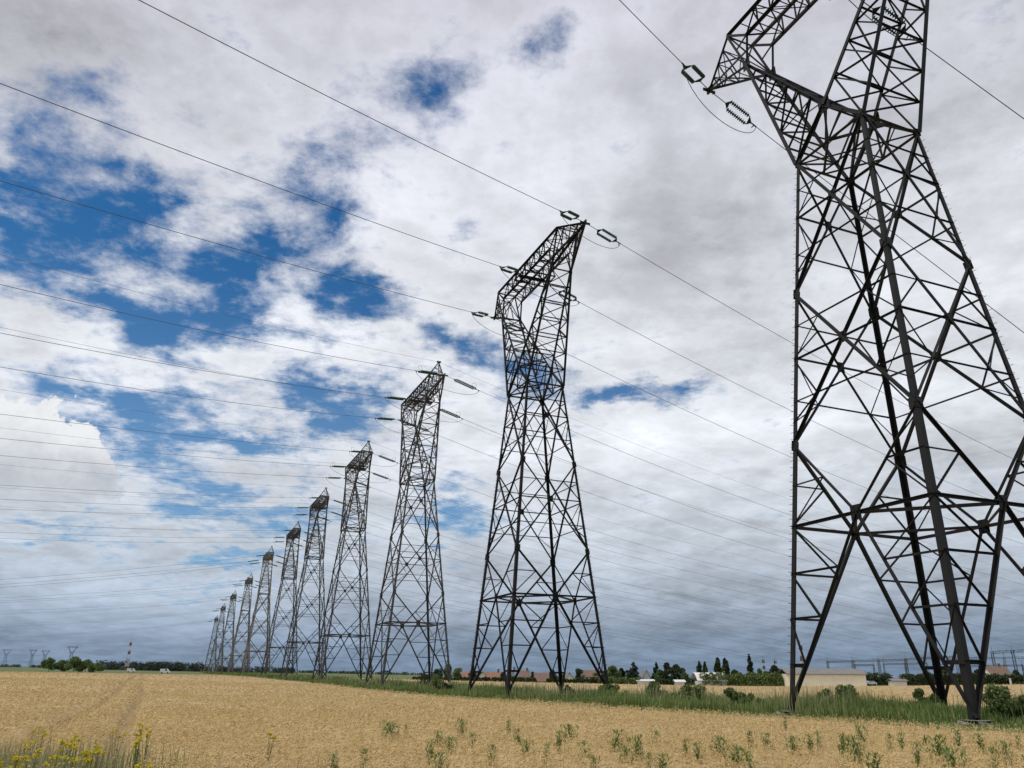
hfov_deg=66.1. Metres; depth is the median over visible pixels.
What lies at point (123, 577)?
conductor
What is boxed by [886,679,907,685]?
cabin
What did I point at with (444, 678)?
hedge
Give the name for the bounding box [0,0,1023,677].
sky
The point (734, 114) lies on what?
insulator string
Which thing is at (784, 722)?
weed plant
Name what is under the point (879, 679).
hedge
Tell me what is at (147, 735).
ragwort plant
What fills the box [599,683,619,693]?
shrub
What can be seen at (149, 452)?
conductor
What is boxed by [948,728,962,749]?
weed plant
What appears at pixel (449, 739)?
weed plant
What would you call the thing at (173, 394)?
conductor
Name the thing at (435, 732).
weed plant
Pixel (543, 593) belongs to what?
earth wire
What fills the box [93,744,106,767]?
ragwort plant
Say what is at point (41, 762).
dry grass
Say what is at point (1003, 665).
switchyard gantry
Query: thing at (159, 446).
earth wire
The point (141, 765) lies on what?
ragwort plant
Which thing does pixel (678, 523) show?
conductor
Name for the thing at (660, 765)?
weed plant
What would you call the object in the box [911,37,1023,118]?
conductor
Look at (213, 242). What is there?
conductor
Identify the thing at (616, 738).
weed plant
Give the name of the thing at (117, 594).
conductor
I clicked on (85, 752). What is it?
ragwort plant
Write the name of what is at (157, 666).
wood
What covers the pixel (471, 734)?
weed plant
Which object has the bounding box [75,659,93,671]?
broadleaf tree
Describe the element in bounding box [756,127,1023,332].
conductor
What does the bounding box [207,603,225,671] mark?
lattice pylon
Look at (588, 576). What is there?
earth wire
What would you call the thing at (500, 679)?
hedge
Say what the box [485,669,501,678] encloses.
house
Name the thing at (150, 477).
earth wire
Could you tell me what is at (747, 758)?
weed plant
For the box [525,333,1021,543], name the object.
conductor
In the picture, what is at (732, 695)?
shrub
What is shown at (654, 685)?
shrub
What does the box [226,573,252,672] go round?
lattice pylon
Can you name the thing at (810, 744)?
weed plant
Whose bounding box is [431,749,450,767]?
weed plant
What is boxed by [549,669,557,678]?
broadleaf tree
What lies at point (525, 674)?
house
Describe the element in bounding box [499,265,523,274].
insulator string
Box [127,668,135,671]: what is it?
parked van
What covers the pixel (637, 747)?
weed plant
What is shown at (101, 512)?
conductor
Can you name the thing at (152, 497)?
earth wire
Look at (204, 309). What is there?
earth wire
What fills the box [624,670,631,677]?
broadleaf tree
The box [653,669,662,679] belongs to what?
broadleaf tree
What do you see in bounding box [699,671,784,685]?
hedge
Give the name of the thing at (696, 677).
shed
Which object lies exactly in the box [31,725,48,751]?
ragwort plant
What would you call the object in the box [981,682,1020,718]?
shrub
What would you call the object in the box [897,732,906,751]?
weed plant
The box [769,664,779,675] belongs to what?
broadleaf tree
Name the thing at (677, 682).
shed
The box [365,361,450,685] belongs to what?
lattice pylon
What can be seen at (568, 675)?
house
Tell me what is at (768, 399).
conductor
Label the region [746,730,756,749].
weed plant
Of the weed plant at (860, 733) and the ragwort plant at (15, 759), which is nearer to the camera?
the ragwort plant at (15, 759)
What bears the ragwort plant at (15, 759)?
on the ground at (35, 669)
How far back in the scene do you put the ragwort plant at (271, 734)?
17.67 m
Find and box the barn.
[778,668,867,685]
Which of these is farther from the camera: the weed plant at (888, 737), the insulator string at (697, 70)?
the insulator string at (697, 70)
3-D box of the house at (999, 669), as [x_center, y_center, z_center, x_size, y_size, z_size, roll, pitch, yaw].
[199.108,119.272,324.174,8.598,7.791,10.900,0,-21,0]
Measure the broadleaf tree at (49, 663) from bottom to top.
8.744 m
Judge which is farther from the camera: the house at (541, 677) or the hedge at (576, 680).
the house at (541, 677)
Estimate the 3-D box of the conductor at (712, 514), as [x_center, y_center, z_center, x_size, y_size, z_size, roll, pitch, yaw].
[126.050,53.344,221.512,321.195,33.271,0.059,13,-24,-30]
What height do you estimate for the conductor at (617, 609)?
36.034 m
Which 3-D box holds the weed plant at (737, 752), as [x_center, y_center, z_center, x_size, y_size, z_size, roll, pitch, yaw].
[4.867,8.169,17.062,0.629,0.717,0.930,11,-19,-5]
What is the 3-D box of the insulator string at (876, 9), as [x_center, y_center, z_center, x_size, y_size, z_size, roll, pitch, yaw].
[26.214,-25.876,55.537,4.860,0.521,1.320,37,-24,2]
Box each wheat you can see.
[0,671,1023,767]
[350,678,1023,707]
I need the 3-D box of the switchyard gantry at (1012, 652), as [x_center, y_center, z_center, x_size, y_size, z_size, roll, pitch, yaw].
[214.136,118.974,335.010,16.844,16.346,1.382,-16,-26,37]
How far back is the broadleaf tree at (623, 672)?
302.93 m
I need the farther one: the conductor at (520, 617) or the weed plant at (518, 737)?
the conductor at (520, 617)
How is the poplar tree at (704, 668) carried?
on the ground at (35, 669)
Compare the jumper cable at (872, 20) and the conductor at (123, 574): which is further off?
the conductor at (123, 574)
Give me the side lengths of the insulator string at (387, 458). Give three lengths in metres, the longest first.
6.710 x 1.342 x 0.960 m
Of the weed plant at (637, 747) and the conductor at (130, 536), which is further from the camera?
the conductor at (130, 536)
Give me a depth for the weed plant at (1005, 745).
18.11 m
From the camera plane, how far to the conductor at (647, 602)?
313.28 m
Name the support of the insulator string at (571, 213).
attached to the lattice pylon at (514, 601)
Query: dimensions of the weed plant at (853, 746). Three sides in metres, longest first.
0.816 x 0.695 x 0.501 m
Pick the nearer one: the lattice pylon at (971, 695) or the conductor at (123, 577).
the lattice pylon at (971, 695)
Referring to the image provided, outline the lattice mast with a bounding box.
[124,642,131,669]
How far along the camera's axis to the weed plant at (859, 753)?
17.04 m
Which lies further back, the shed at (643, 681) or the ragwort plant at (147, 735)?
the shed at (643, 681)
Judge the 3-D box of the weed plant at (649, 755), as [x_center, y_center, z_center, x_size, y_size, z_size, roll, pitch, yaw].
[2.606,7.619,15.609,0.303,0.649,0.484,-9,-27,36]
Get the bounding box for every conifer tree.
[629,661,641,678]
[651,661,658,678]
[746,654,755,684]
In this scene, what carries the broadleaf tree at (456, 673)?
on the ground at (35, 669)
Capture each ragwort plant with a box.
[0,760,13,767]
[11,754,24,767]
[20,740,37,763]
[21,748,42,767]
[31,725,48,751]
[43,754,60,767]
[56,739,76,766]
[61,755,80,767]
[62,734,82,765]
[71,745,90,767]
[84,749,102,767]
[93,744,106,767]
[109,728,126,767]
[129,736,142,767]
[132,723,144,766]
[135,762,152,767]
[140,726,152,761]
[264,732,276,761]
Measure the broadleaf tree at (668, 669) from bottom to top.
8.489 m
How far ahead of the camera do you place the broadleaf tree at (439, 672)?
295.06 m
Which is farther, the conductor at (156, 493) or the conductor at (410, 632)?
the conductor at (410, 632)
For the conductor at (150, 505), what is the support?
attached to the insulator string
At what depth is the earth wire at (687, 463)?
159.51 m
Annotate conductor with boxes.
[0,83,497,265]
[0,284,414,370]
[0,438,322,465]
[0,455,325,477]
[0,556,253,579]
[0,562,239,584]
[0,564,245,587]
[1,181,469,311]
[2,333,381,396]
[2,367,370,417]
[2,414,343,450]
[2,538,243,542]
[3,499,260,507]
[3,586,230,602]
[4,581,235,597]
[5,485,297,497]
[5,532,270,537]
[8,585,224,600]
[9,509,194,514]
[9,523,282,530]
[139,0,559,210]
[247,599,619,666]
[271,585,687,663]
[275,590,681,664]
[277,593,669,664]
[289,559,780,659]
[292,566,774,661]
[299,572,758,661]
[316,544,853,658]
[316,550,838,659]
[327,539,875,658]
[350,518,949,656]
[353,528,928,657]
[369,512,972,655]
[371,487,1017,651]
[392,480,1023,645]
[399,463,1022,636]
[433,433,1021,614]
[464,419,1021,601]
[481,391,1023,584]
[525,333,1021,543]
[581,303,1022,512]
[619,0,681,62]
[621,244,1012,458]
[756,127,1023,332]
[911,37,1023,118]
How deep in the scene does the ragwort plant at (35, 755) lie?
12.74 m
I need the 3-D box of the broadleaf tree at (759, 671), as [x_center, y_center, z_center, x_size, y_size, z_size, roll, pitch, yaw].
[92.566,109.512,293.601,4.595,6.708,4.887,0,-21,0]
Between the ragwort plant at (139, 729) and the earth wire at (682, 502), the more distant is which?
the earth wire at (682, 502)
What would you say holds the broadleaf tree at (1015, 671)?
on the ground at (35, 669)
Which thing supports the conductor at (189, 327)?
attached to the insulator string at (427, 372)
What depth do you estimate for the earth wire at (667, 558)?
247.11 m
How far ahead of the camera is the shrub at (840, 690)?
48.47 m
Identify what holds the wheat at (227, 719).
on the ground at (35, 669)
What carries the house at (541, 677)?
on the ground at (35, 669)
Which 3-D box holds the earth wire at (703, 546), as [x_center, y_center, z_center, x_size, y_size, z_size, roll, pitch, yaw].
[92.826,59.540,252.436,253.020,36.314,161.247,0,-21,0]
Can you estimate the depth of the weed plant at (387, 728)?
24.52 m
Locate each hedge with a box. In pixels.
[411,676,465,680]
[461,676,536,681]
[546,677,598,683]
[597,676,639,683]
[652,678,695,684]
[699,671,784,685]
[864,671,892,685]
[898,673,935,685]
[932,672,1023,684]
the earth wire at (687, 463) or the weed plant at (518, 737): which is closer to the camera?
the weed plant at (518, 737)
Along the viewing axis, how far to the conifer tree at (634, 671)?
299.88 m
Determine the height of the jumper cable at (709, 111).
4.275 m
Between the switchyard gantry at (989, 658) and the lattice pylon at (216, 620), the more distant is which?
the lattice pylon at (216, 620)
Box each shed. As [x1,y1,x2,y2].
[636,679,654,684]
[672,680,685,684]
[691,672,727,685]
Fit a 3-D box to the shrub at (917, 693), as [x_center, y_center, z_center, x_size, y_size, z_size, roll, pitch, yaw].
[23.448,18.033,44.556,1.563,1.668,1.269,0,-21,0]
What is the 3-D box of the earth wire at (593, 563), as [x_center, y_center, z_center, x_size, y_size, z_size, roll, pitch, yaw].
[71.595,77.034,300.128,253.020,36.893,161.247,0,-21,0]
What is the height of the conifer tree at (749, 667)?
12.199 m
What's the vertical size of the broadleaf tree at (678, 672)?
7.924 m
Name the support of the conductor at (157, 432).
attached to the insulator string at (355, 451)
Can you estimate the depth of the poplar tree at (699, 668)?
312.11 m
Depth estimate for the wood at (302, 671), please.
1252.08 m
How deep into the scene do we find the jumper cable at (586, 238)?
84.81 m
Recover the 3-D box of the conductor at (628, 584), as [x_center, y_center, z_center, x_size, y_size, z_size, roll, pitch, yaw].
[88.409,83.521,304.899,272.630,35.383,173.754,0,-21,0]
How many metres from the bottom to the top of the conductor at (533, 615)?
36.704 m
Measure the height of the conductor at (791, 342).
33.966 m
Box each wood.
[0,664,423,674]
[94,660,294,673]
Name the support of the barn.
on the ground at (35, 669)
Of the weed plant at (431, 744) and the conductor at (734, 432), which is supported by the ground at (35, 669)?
the weed plant at (431, 744)
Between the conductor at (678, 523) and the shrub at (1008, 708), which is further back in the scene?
the conductor at (678, 523)
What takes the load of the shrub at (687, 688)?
on the ground at (35, 669)
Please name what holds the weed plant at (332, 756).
on the ground at (35, 669)
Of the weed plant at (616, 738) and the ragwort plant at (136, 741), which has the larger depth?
the weed plant at (616, 738)
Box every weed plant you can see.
[324,752,339,767]
[359,747,370,767]
[379,719,400,737]
[424,739,436,763]
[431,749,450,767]
[433,730,442,747]
[443,735,459,753]
[455,718,467,737]
[468,733,476,748]
[486,743,497,765]
[513,728,523,744]
[519,738,534,757]
[543,741,549,763]
[553,729,564,753]
[560,723,579,742]
[576,741,592,757]
[589,755,599,767]
[607,729,625,751]
[617,742,634,762]
[625,733,644,760]
[644,751,654,767]
[650,730,661,741]
[651,753,672,767]
[680,739,691,756]
[689,741,704,762]
[708,735,727,756]
[721,742,748,765]
[744,750,758,767]
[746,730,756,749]
[760,732,773,751]
[782,716,788,730]
[782,734,801,754]
[801,733,814,754]
[813,729,821,749]
[835,732,849,757]
[839,734,866,760]
[852,740,864,766]
[854,722,868,742]
[862,751,886,767]
[885,733,894,751]
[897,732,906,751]
[911,740,922,767]
[917,734,950,763]
[940,745,970,767]
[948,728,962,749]
[971,732,987,753]
[985,745,1000,767]
[994,739,1016,765]
[1011,735,1022,749]
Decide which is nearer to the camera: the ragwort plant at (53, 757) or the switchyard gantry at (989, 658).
the ragwort plant at (53, 757)
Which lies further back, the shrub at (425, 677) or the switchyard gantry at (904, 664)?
the switchyard gantry at (904, 664)
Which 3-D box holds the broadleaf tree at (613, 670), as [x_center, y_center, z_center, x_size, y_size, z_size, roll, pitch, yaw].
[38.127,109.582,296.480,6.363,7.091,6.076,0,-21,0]
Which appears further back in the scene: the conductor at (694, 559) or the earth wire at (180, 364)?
the conductor at (694, 559)
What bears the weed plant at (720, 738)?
on the ground at (35, 669)
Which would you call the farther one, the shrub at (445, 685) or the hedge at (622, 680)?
the hedge at (622, 680)
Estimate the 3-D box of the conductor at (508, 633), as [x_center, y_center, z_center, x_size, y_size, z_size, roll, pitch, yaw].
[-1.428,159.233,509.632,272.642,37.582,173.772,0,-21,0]
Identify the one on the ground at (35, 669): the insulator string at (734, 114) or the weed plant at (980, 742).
the weed plant at (980, 742)
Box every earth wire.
[0,389,362,440]
[0,464,314,487]
[0,487,311,503]
[0,521,258,532]
[1,327,402,400]
[3,255,436,361]
[5,506,284,521]
[6,428,338,463]
[305,537,803,650]
[310,525,827,648]
[327,488,922,644]
[338,511,897,648]
[377,444,1022,635]
[416,487,1001,644]
[417,405,1018,602]
[442,363,1022,575]
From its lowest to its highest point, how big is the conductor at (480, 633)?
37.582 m
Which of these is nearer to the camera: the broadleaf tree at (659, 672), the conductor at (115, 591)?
the broadleaf tree at (659, 672)
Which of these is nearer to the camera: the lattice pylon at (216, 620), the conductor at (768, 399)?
the conductor at (768, 399)
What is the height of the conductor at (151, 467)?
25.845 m
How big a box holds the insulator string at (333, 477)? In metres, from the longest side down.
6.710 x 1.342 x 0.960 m
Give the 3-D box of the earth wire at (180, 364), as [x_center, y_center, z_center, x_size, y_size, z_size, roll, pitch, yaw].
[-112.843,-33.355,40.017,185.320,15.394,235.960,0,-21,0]
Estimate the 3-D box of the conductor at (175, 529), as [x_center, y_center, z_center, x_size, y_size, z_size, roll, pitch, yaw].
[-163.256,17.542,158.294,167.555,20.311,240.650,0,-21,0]
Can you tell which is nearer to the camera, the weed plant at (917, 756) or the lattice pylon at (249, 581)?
the weed plant at (917, 756)
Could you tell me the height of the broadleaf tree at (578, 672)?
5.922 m
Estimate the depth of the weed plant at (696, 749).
17.89 m
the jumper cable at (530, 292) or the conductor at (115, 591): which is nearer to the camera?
the jumper cable at (530, 292)
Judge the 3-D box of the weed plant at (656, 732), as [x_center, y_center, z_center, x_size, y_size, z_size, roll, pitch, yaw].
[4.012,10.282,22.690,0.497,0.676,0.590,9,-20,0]
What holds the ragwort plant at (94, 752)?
on the ground at (35, 669)
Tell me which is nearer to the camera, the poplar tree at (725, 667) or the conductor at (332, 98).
the conductor at (332, 98)
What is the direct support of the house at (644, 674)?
on the ground at (35, 669)
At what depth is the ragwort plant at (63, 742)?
14.63 m
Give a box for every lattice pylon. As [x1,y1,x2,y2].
[203,616,218,670]
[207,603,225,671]
[214,590,236,672]
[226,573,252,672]
[240,546,273,673]
[260,521,300,677]
[280,487,328,676]
[311,440,373,682]
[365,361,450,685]
[467,219,608,697]
[703,0,1023,724]
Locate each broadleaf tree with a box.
[40,657,58,670]
[53,659,68,671]
[64,656,83,671]
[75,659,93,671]
[87,662,105,671]
[432,668,442,676]
[452,668,462,677]
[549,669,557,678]
[575,668,582,678]
[607,665,621,678]
[619,667,625,677]
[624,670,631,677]
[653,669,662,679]
[660,662,674,678]
[670,664,685,679]
[680,672,690,679]
[756,668,761,683]
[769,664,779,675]
[1010,670,1021,675]
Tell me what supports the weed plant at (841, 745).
on the ground at (35, 669)
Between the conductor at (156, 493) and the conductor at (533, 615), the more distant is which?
the conductor at (533, 615)
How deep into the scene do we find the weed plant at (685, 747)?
19.37 m
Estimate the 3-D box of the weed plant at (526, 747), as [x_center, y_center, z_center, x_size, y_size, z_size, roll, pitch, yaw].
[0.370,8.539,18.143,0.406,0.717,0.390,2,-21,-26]
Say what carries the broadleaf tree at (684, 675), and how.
on the ground at (35, 669)
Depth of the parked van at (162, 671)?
449.67 m
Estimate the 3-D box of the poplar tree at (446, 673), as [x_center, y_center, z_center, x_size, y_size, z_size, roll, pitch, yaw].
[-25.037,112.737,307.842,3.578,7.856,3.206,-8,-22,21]
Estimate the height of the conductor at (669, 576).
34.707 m
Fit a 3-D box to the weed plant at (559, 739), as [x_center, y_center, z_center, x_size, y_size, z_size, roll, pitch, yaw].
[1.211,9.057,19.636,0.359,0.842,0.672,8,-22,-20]
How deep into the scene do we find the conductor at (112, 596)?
426.51 m
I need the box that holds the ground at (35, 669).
[0,667,1023,732]
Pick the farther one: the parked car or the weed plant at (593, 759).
the parked car
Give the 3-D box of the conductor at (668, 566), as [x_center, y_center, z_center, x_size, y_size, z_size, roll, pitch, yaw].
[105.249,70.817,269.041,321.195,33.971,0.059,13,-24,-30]
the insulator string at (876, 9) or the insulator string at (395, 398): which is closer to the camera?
the insulator string at (876, 9)
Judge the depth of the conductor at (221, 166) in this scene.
62.72 m
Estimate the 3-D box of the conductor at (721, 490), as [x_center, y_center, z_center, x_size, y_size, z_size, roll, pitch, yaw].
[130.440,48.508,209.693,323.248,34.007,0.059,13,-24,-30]
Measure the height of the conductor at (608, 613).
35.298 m
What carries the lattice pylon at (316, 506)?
on the ground at (35, 669)
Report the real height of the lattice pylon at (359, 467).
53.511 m
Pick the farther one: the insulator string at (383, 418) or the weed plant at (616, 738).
the insulator string at (383, 418)
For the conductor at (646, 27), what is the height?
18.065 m
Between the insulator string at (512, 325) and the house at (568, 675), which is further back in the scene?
the house at (568, 675)
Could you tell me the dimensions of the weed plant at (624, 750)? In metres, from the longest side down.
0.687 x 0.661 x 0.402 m
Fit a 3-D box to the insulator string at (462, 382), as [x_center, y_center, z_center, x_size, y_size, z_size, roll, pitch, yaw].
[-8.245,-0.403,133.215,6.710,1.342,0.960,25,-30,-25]
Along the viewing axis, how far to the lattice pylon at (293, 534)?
283.39 m
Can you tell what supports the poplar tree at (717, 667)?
on the ground at (35, 669)
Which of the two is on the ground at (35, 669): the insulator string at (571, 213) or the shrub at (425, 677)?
the shrub at (425, 677)
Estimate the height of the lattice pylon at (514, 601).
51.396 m
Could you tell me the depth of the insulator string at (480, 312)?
107.12 m
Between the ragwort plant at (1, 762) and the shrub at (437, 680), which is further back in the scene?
the shrub at (437, 680)
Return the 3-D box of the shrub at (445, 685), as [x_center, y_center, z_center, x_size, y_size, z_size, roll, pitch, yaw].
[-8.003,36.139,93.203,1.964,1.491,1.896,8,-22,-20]
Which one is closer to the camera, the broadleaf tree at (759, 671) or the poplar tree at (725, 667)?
the broadleaf tree at (759, 671)
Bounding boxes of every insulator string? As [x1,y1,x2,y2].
[326,475,340,478]
[349,447,370,452]
[371,472,390,479]
[375,413,395,420]
[375,454,396,462]
[385,393,408,399]
[415,366,443,374]
[433,406,462,418]
[450,377,479,390]
[472,311,493,317]
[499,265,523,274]
[499,320,520,331]
[552,287,578,303]
[560,210,583,221]
[589,225,620,244]
[681,62,708,88]
[712,92,756,127]
[864,2,908,37]
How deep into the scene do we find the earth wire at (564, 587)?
340.79 m
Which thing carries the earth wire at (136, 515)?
attached to the lattice pylon at (293, 534)
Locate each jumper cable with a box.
[500,268,579,305]
[560,212,619,248]
[682,64,755,132]
[849,0,910,40]
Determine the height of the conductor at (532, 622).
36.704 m
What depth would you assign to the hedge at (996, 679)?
283.16 m
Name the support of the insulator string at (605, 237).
attached to the lattice pylon at (514, 601)
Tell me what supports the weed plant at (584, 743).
on the ground at (35, 669)
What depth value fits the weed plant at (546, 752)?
17.41 m
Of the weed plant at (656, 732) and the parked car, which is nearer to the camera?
the weed plant at (656, 732)
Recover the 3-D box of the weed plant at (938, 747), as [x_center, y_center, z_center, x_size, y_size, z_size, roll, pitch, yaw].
[9.997,8.675,18.539,0.558,0.854,0.764,17,-29,-36]
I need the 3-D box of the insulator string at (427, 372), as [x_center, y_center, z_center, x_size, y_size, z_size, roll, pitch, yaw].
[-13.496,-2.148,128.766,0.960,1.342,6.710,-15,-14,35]
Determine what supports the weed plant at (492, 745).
on the ground at (35, 669)
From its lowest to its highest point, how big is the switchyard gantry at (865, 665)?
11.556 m
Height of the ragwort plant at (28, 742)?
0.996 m
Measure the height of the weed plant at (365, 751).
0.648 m
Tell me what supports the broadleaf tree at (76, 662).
on the ground at (35, 669)
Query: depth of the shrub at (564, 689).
78.09 m
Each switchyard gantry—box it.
[826,659,908,673]
[854,661,874,670]
[883,661,928,673]
[905,655,956,673]
[945,654,1023,673]
[971,661,1023,673]
[990,645,1023,669]
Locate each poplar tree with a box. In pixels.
[444,663,451,676]
[696,661,701,671]
[702,661,707,671]
[713,657,721,672]
[721,657,729,674]
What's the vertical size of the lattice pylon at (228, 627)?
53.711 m
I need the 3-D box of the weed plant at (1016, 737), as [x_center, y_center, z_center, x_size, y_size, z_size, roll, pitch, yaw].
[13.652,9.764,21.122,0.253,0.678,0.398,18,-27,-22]
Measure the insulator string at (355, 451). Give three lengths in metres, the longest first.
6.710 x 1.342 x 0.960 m
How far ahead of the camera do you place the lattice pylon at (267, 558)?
340.84 m
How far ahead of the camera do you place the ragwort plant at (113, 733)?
16.65 m
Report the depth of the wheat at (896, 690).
188.01 m
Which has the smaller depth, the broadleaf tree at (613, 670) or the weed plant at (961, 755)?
the weed plant at (961, 755)
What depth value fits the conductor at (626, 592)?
296.13 m
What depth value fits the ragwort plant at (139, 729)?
16.19 m
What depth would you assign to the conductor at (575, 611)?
374.35 m
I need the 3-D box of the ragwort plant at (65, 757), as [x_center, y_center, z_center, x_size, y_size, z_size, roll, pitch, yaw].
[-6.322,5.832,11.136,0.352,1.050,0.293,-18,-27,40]
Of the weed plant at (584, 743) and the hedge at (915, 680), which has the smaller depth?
the weed plant at (584, 743)
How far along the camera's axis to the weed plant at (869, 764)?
14.81 m
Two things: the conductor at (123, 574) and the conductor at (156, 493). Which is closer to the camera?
the conductor at (156, 493)
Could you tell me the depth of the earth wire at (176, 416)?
141.23 m
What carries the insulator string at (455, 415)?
attached to the lattice pylon at (412, 402)
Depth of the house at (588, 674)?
307.15 m
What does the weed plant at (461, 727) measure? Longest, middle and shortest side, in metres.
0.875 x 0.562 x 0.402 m
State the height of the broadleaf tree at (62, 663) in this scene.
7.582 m
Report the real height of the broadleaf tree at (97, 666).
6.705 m
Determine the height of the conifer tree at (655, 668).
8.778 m
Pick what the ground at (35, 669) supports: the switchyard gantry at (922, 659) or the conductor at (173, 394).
the switchyard gantry at (922, 659)
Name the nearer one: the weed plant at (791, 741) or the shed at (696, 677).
the weed plant at (791, 741)
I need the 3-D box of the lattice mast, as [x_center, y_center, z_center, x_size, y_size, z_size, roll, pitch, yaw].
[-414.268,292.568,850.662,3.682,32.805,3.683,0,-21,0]
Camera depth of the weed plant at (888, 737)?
20.95 m
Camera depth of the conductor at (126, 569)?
313.41 m
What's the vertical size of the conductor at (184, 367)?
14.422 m
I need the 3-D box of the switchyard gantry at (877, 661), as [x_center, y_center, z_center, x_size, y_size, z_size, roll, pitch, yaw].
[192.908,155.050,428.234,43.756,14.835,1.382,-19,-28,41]
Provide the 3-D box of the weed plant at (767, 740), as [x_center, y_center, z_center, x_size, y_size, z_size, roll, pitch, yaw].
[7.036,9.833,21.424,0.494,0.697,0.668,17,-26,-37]
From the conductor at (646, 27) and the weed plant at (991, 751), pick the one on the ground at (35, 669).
the weed plant at (991, 751)
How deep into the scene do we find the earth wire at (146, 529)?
254.14 m
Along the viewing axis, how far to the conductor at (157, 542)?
260.29 m
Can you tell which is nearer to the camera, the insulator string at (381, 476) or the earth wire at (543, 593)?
the insulator string at (381, 476)
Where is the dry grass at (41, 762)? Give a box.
[0,730,404,767]
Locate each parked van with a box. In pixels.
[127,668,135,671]
[160,669,169,673]
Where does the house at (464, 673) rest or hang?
on the ground at (35, 669)
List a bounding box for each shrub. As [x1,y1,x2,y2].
[418,674,428,684]
[428,674,443,686]
[435,682,453,689]
[559,684,574,693]
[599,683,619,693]
[644,681,668,694]
[671,682,705,701]
[723,687,762,703]
[817,684,860,700]
[912,688,939,704]
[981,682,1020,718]
[1000,695,1023,718]
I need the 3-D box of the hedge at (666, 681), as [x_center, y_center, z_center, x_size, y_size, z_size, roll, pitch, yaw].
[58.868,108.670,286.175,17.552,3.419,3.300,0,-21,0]
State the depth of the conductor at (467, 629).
508.90 m
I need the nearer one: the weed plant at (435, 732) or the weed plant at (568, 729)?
the weed plant at (435, 732)
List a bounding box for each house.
[461,671,469,677]
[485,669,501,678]
[519,668,529,678]
[534,673,548,681]
[565,672,572,678]
[581,670,600,678]
[640,669,651,678]
[985,663,1011,675]
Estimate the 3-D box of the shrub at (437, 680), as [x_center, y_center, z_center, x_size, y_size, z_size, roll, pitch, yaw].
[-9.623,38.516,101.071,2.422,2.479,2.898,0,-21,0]
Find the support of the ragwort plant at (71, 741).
on the ground at (35, 669)
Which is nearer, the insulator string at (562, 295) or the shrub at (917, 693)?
the shrub at (917, 693)
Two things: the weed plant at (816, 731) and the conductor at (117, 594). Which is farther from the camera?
the conductor at (117, 594)
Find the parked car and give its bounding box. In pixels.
[867,681,876,685]

